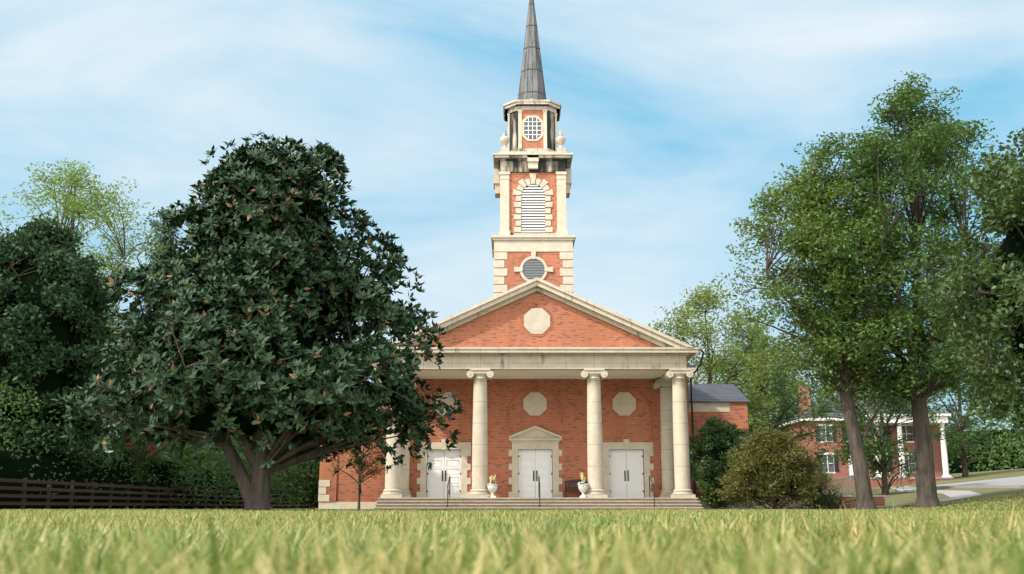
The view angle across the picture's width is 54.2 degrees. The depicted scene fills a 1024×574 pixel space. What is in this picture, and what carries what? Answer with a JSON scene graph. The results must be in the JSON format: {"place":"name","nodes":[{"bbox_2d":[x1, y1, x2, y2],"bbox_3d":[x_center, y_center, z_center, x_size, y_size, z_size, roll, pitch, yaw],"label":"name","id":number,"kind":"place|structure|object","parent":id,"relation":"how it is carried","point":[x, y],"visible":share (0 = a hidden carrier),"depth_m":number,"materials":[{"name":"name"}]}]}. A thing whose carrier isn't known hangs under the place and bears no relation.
{"place":"outdoors","nodes":[
{"label":"outdoors","id":0,"kind":"place"},
{"bbox_2d":[0,492,1023,573],"bbox_3d":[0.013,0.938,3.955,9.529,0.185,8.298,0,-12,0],"label":"lawn grass","id":1,"kind":"structure","parent":0,"point":[853,544],"depth_m":1.31,"materials":[{"name":"green plant"}]},
{"bbox_2d":[0,0,1023,457],"label":"sky","id":2,"kind":"structure","parent":0,"point":[674,114],"materials":[{"name":"blue"}]},
{"bbox_2d":[172,468,1023,509],"bbox_3d":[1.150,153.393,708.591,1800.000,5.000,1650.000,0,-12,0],"label":"ground","id":3,"kind":"structure","parent":0,"point":[906,498],"depth_m":63.71,"materials":[{"name":"soil"}]},
{"bbox_2d":[0,212,124,474],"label":"cypress tree","id":4,"kind":"object","parent":3,"relation":"on","point":[47,297],"visible":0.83,"depth_m":51.18,"materials":[{"name":"green plant"}]},
{"bbox_2d":[0,158,183,363],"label":"locust tree","id":5,"kind":"object","parent":3,"relation":"on","point":[68,204],"visible":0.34,"depth_m":63.81,"materials":[{"name":"green plant"}]},
{"bbox_2d":[70,311,162,472],"bbox_3d":[-26.394,7.676,63.748,9.155,13.194,8.391,6,-14,-25],"label":"boundary tree","id":6,"kind":"object","parent":3,"relation":"on","point":[98,433],"visible":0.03,"depth_m":63.49,"materials":[{"name":"green plant"}]},
{"bbox_2d":[83,407,175,484],"bbox_3d":[-23.443,10.052,61.260,5.507,7.485,4.972,-11,-16,40],"label":"crape myrtle tree","id":7,"kind":"object","parent":3,"relation":"on","point":[147,450],"visible":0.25,"depth_m":60.90,"materials":[{"name":"green plant"}]},
{"bbox_2d":[0,377,303,507],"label":"boundary hedge","id":8,"kind":"object","parent":3,"relation":"on","point":[56,430],"visible":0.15,"depth_m":50.88,"materials":[{"name":"green plant"}]},
{"bbox_2d":[0,478,304,509],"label":"board fence","id":9,"kind":"object","parent":3,"relation":"on","point":[24,488],"visible":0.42,"depth_m":53.16,"materials":[{"name":"brown wood"}]},
{"bbox_2d":[120,205,184,458],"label":"cedar tree","id":10,"kind":"object","parent":3,"relation":"on","point":[161,214],"visible":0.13,"depth_m":82.30,"materials":[{"name":"green plant"}]},
{"bbox_2d":[0,446,309,509],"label":"hedge","id":11,"kind":"object","parent":3,"relation":"on","point":[12,465],"visible":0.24,"depth_m":53.71,"materials":[{"name":"green plant"}]},
{"bbox_2d":[83,411,298,468],"bbox_3d":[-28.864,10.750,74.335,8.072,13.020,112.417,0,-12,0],"label":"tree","id":12,"kind":"object","parent":3,"relation":"on","point":[156,437],"depth_m":80.19,"materials":[{"name":"green plant"}]},
{"bbox_2d":[152,422,239,490],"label":"boundary tree","id":13,"kind":"object","parent":3,"relation":"on","point":[205,456],"depth_m":78.72,"materials":[{"name":"green plant"}]},
{"bbox_2d":[157,423,319,508],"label":"hedge","id":14,"kind":"object","parent":3,"relation":"on","point":[191,455],"visible":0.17,"depth_m":66.09,"materials":[{"name":"green plant"}]},
{"bbox_2d":[213,437,297,495],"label":"boundary tree","id":15,"kind":"object","parent":3,"relation":"on","point":[250,470],"visible":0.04,"depth_m":94.43,"materials":[{"name":"green plant"}]},
{"bbox_2d":[52,129,465,510],"bbox_3d":[-7.678,0.992,32.684,12.313,12.909,12.710,0,-12,0],"label":"magnolia tree","id":16,"kind":"object","parent":3,"relation":"on","point":[267,299],"visible":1,"depth_m":30.24,"materials":[{"name":"green plant"}]},
{"bbox_2d":[271,458,319,508],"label":"bush","id":17,"kind":"object","parent":3,"relation":"on","point":[313,493],"visible":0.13,"depth_m":73.07,"materials":[{"name":"green plant"}]},
{"bbox_2d":[327,402,405,508],"bbox_3d":[-7.170,7.793,47.122,4.212,5.824,3.585,0,-12,0],"label":"tree","id":18,"kind":"object","parent":3,"relation":"on","point":[372,471],"visible":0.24,"depth_m":46.86,"materials":[{"name":"green plant"}]},
{"bbox_2d":[318,0,751,509],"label":"church","id":19,"kind":"structure","parent":3,"relation":"on","point":[550,378],"depth_m":49.34,"materials":[{"name":"brick"}]},
{"bbox_2d":[447,476,449,506],"bbox_3d":[-2.770,8.996,43.783,0.044,1.462,1.497,0,-12,0],"label":"handrail","id":20,"kind":"object","parent":19,"relation":"on","point":[448,493],"visible":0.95,"depth_m":43.53,"materials":[{"name":"black metal"}]},
{"bbox_2d":[487,475,497,497],"bbox_3d":[-0.873,8.866,44.527,0.501,1.016,0.505,0,-12,0],"label":"flower urn","id":21,"kind":"object","parent":19,"relation":"on","point":[492,487],"visible":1,"depth_m":44.37,"materials":[{"name":"stone"}]},
{"bbox_2d":[538,476,539,506],"bbox_3d":[1.200,8.996,43.783,0.044,1.462,1.497,0,-12,0],"label":"handrail","id":22,"kind":"object","parent":19,"relation":"on","point":[539,489],"visible":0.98,"depth_m":43.72,"materials":[{"name":"black metal"}]},
{"bbox_2d":[565,480,587,497],"bbox_3d":[3.200,9.853,48.772,1.210,0.910,0.420,0,-12,0],"label":"bench","id":23,"kind":"object","parent":19,"relation":"on","point":[572,481],"visible":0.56,"depth_m":49.00,"materials":[{"name":"grey metal"}]},
{"bbox_2d":[577,473,588,497],"bbox_3d":[3.158,8.815,44.520,0.505,1.111,0.491,0,-12,0],"label":"flower urn","id":24,"kind":"object","parent":19,"relation":"on","point":[583,487],"visible":1,"depth_m":44.38,"materials":[{"name":"stone"}]},
{"bbox_2d":[649,476,654,506],"bbox_3d":[6.130,8.996,43.783,0.044,1.462,1.497,0,-12,0],"label":"handrail","id":25,"kind":"object","parent":19,"relation":"on","point":[651,490],"visible":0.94,"depth_m":43.66,"materials":[{"name":"black metal"}]},
{"bbox_2d":[83,361,1021,471],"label":"treeline","id":26,"kind":"object","parent":3,"relation":"on","point":[984,443],"depth_m":154.49,"materials":[{"name":"green plant"}]},
{"bbox_2d":[175,429,1023,507],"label":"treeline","id":27,"kind":"object","parent":3,"relation":"on","point":[956,467],"depth_m":159.65,"materials":[{"name":"green plant"}]},
{"bbox_2d":[648,281,790,432],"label":"tree","id":28,"kind":"object","parent":3,"relation":"on","point":[714,301],"visible":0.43,"depth_m":71.66,"materials":[{"name":"green plant"}]},
{"bbox_2d":[689,416,751,508],"bbox_3d":[9.692,8.512,47.712,3.745,4.675,3.866,0,-12,0],"label":"holly shrub","id":29,"kind":"object","parent":3,"relation":"on","point":[719,438],"visible":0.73,"depth_m":46.87,"materials":[{"name":"green plant"}]},
{"bbox_2d":[702,319,814,429],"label":"tree","id":30,"kind":"object","parent":3,"relation":"on","point":[743,342],"visible":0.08,"depth_m":112.00,"materials":[{"name":"green plant"}]},
{"bbox_2d":[740,496,797,508],"bbox_3d":[12.279,9.403,46.806,3.019,2.544,2.916,-5,-13,20],"label":"shrub","id":31,"kind":"object","parent":3,"relation":"on","point":[755,501],"visible":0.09,"depth_m":46.64,"materials":[{"name":"green plant"}]},
{"bbox_2d":[709,424,835,508],"bbox_3d":[11.211,7.843,42.798,5.164,3.870,4.441,-7,-14,27],"label":"maple shrub","id":32,"kind":"object","parent":3,"relation":"on","point":[772,467],"visible":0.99,"depth_m":41.91,"materials":[{"name":"green plant"}]},
{"bbox_2d":[712,331,841,502],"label":"tree","id":33,"kind":"object","parent":3,"relation":"on","point":[779,418],"visible":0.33,"depth_m":78.06,"materials":[{"name":"green plant"}]},
{"bbox_2d":[764,332,879,424],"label":"tree","id":34,"kind":"object","parent":3,"relation":"on","point":[802,381],"visible":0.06,"depth_m":123.58,"materials":[{"name":"green plant"}]},
{"bbox_2d":[790,469,856,509],"bbox_3d":[13.313,8.907,43.435,3.255,2.064,2.709,3,-13,-14],"label":"shrub","id":35,"kind":"object","parent":3,"relation":"on","point":[826,498],"visible":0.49,"depth_m":43.31,"materials":[{"name":"green plant"}]},
{"bbox_2d":[779,473,870,509],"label":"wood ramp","id":36,"kind":"structure","parent":3,"relation":"on","point":[842,482],"depth_m":45.72,"materials":[{"name":"brown wood"}]},
{"bbox_2d":[711,150,948,509],"bbox_3d":[12.673,1.633,40.180,8.372,14.865,7.977,2,-13,-10],"label":"tree","id":37,"kind":"object","parent":3,"relation":"on","point":[846,374],"visible":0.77,"depth_m":39.79,"materials":[{"name":"green plant"}]},
{"bbox_2d":[813,495,884,508],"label":"planter wall","id":38,"kind":"structure","parent":3,"relation":"on","point":[879,500],"depth_m":44.39,"materials":[{"name":"brick"}]},
{"bbox_2d":[778,387,953,491],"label":"neighbour house","id":39,"kind":"structure","parent":3,"relation":"on","point":[941,466],"depth_m":98.73,"materials":[{"name":"brick"}]},
{"bbox_2d":[803,350,952,494],"bbox_3d":[23.840,8.379,65.501,9.371,10.773,7.580,-4,-13,18],"label":"tree","id":40,"kind":"object","parent":3,"relation":"on","point":[881,446],"visible":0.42,"depth_m":64.72,"materials":[{"name":"green plant"}]},
{"bbox_2d":[780,71,1022,507],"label":"oak tree","id":41,"kind":"object","parent":3,"relation":"on","point":[914,146],"visible":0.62,"depth_m":39.45,"materials":[{"name":"green plant"}]},
{"bbox_2d":[846,486,982,508],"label":"footpath","id":42,"kind":"structure","parent":3,"relation":"on","point":[953,494],"depth_m":51.67,"materials":[{"name":"concrete"}]},
{"bbox_2d":[894,485,1023,488],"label":"driveway kerb","id":43,"kind":"structure","parent":3,"relation":"on","point":[989,486],"depth_m":59.71,"materials":[{"name":"concrete"}]},
{"bbox_2d":[897,128,1023,438],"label":"tree","id":44,"kind":"object","parent":3,"relation":"on","point":[997,295],"visible":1,"depth_m":25.66,"materials":[{"name":"green plant"}]},
{"bbox_2d":[924,329,1018,476],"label":"tree","id":45,"kind":"object","parent":3,"relation":"on","point":[962,424],"visible":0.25,"depth_m":106.22,"materials":[{"name":"green plant"}]},
{"bbox_2d":[956,370,1023,470],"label":"treeline","id":46,"kind":"object","parent":3,"relation":"on","point":[1008,440],"visible":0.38,"depth_m":140.53,"materials":[{"name":"green plant"}]},
{"bbox_2d":[936,476,1023,485],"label":"road","id":47,"kind":"structure","parent":0,"point":[1019,480],"depth_m":70.36,"materials":[{"name":"concrete"}]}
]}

